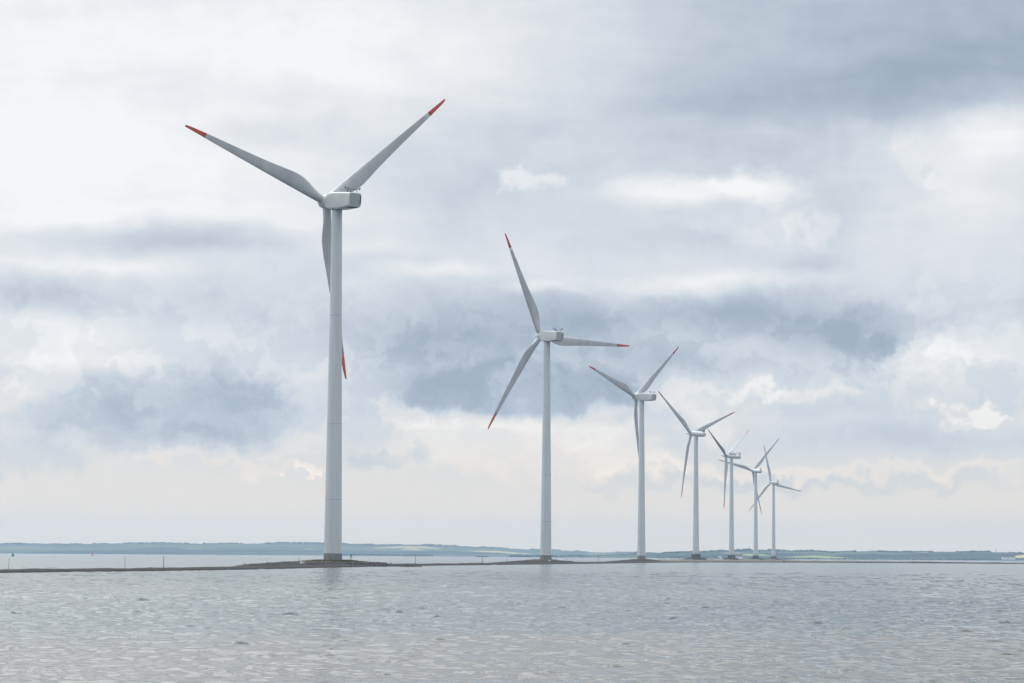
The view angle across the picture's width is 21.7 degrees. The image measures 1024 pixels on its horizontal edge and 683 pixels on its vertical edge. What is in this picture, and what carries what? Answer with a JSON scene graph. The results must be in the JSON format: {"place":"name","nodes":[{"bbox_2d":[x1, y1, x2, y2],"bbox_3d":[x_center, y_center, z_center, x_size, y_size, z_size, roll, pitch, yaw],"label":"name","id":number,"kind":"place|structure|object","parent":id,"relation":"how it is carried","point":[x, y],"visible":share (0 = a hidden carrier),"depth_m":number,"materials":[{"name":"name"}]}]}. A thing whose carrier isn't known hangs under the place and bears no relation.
{"place":"outdoors","nodes":[
{"label":"outdoors","id":0,"kind":"place"},
{"bbox_2d":[0,543,656,556],"bbox_3d":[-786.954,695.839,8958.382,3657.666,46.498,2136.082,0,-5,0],"label":"hills","id":1,"kind":"structure","parent":0,"point":[311,549],"depth_m":8680.70,"materials":[{"name":"green plant"}]},
{"bbox_2d":[0,542,668,552],"bbox_3d":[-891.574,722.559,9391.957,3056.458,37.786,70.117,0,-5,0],"label":"woodland","id":2,"kind":"object","parent":1,"relation":"on","point":[282,542],"visible":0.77,"depth_m":9376.75,"materials":[{"name":"green plant"}]},
{"bbox_2d":[0,553,1023,682],"bbox_3d":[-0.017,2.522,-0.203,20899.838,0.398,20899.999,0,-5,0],"label":"water","id":3,"kind":"structure","parent":0,"point":[717,622],"depth_m":102.86,"materials":[{"name":"grey liquid"}]},
{"bbox_2d":[0,561,680,572],"bbox_3d":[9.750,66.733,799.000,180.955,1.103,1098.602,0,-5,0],"label":"sandbank","id":4,"kind":"structure","parent":3,"relation":"in","point":[35,570],"depth_m":451.25,"materials":[{"name":"sand"}]},
{"bbox_2d":[235,560,411,566],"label":"mound","id":5,"kind":"object","parent":4,"relation":"on","point":[274,563],"visible":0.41,"depth_m":582.46,"materials":[{"name":"grey stone"}]},
{"bbox_2d":[185,99,444,559],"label":"wind turbine","id":6,"kind":"object","parent":5,"relation":"on","point":[337,200],"visible":1,"depth_m":595.51,"materials":[{"name":"paint"}]},
{"bbox_2d":[305,559,366,561],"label":"grass","id":7,"kind":"structure","parent":5,"relation":"on","point":[347,560],"depth_m":589.88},
{"bbox_2d":[492,559,566,562],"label":"mound","id":8,"kind":"object","parent":4,"relation":"on","point":[543,560],"visible":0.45,"depth_m":944.23,"materials":[{"name":"grey stone"}]},
{"bbox_2d":[488,233,629,558],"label":"wind turbine","id":9,"kind":"object","parent":8,"relation":"on","point":[554,336],"visible":1,"depth_m":953.68,"materials":[{"name":"paint"}]},
{"bbox_2d":[606,559,659,561],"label":"mound","id":10,"kind":"object","parent":4,"relation":"on","point":[635,560],"visible":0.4,"depth_m":1306.21,"materials":[{"name":"grey stone"}]},
{"bbox_2d":[589,347,678,558],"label":"wind turbine","id":11,"kind":"object","parent":10,"relation":"on","point":[640,396],"visible":1,"depth_m":1313.13,"materials":[{"name":"paint"}]},
{"bbox_2d":[659,560,1023,563],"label":"stone breakwater","id":12,"kind":"object","parent":3,"relation":"in","point":[752,561],"visible":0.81,"depth_m":1450.26,"materials":[{"name":"grey stone"}]},
{"bbox_2d":[660,559,789,560],"bbox_3d":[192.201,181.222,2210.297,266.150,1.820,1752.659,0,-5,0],"label":"causeway","id":13,"kind":"structure","parent":12,"relation":"on","point":[723,559],"depth_m":1935.49,"materials":[{"name":"stone"}]},
{"bbox_2d":[244,557,1011,566],"bbox_3d":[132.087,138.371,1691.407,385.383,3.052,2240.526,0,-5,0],"label":"boulders","id":14,"kind":"object","parent":13,"relation":"on","point":[368,563],"visible":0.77,"depth_m":587.99,"materials":[{"name":"stone"}]},
{"bbox_2d":[658,391,735,559],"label":"wind turbine","id":15,"kind":"object","parent":13,"relation":"on","point":[696,433],"visible":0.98,"depth_m":1708.05,"materials":[{"name":"paint"}]},
{"bbox_2d":[708,430,748,559],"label":"wind turbine","id":16,"kind":"object","parent":13,"relation":"on","point":[730,455],"visible":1,"depth_m":2069.85,"materials":[{"name":"paint"}]},
{"bbox_2d":[720,439,778,558],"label":"wind turbine","id":17,"kind":"object","parent":13,"relation":"on","point":[754,471],"visible":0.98,"depth_m":2431.65,"materials":[{"name":"paint"}]},
{"bbox_2d":[749,446,798,558],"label":"wind turbine","id":18,"kind":"object","parent":13,"relation":"on","point":[774,483],"visible":0.96,"depth_m":2800.16,"materials":[{"name":"paint"}]},
{"bbox_2d":[0,0,1023,552],"label":"sky","id":19,"kind":"structure","parent":0,"point":[819,204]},
{"bbox_2d":[552,549,1023,560],"bbox_3d":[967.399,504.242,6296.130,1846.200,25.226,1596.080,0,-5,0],"label":"hills","id":20,"kind":"structure","parent":0,"point":[983,555],"depth_m":6050.04,"materials":[{"name":"green plant"}]},
{"bbox_2d":[509,555,613,556],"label":"woodland","id":21,"kind":"object","parent":20,"relation":"on","point":[552,555],"visible":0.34,"depth_m":6250.55,"materials":[{"name":"green plant"}]},
{"bbox_2d":[734,554,742,558],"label":"house","id":22,"kind":"structure","parent":20,"relation":"on","point":[739,556],"depth_m":5617.04,"materials":[{"name":"tile"}]},
{"bbox_2d":[629,548,1023,553],"bbox_3d":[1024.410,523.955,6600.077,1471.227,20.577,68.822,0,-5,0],"label":"woodland","id":23,"kind":"object","parent":20,"relation":"on","point":[827,551],"visible":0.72,"depth_m":6580.90,"materials":[{"name":"green plant"}]},
{"bbox_2d":[657,557,1007,560],"bbox_3d":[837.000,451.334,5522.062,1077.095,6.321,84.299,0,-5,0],"label":"woodland","id":24,"kind":"object","parent":20,"relation":"on","point":[830,558],"visible":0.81,"depth_m":5519.42,"materials":[{"name":"green plant"}]},
{"bbox_2d":[1002,554,1014,559],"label":"house","id":25,"kind":"structure","parent":20,"relation":"on","point":[1008,556],"depth_m":5566.59,"materials":[{"name":"tile"}]},
{"label":"seabed","id":26,"kind":"structure","parent":0,"visible":0},
{"bbox_2d":[342,553,433,555],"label":"woodland","id":27,"kind":"object","parent":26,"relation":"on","point":[368,554],"visible":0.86,"depth_m":7732.58,"materials":[{"name":"green plant"}]}
]}

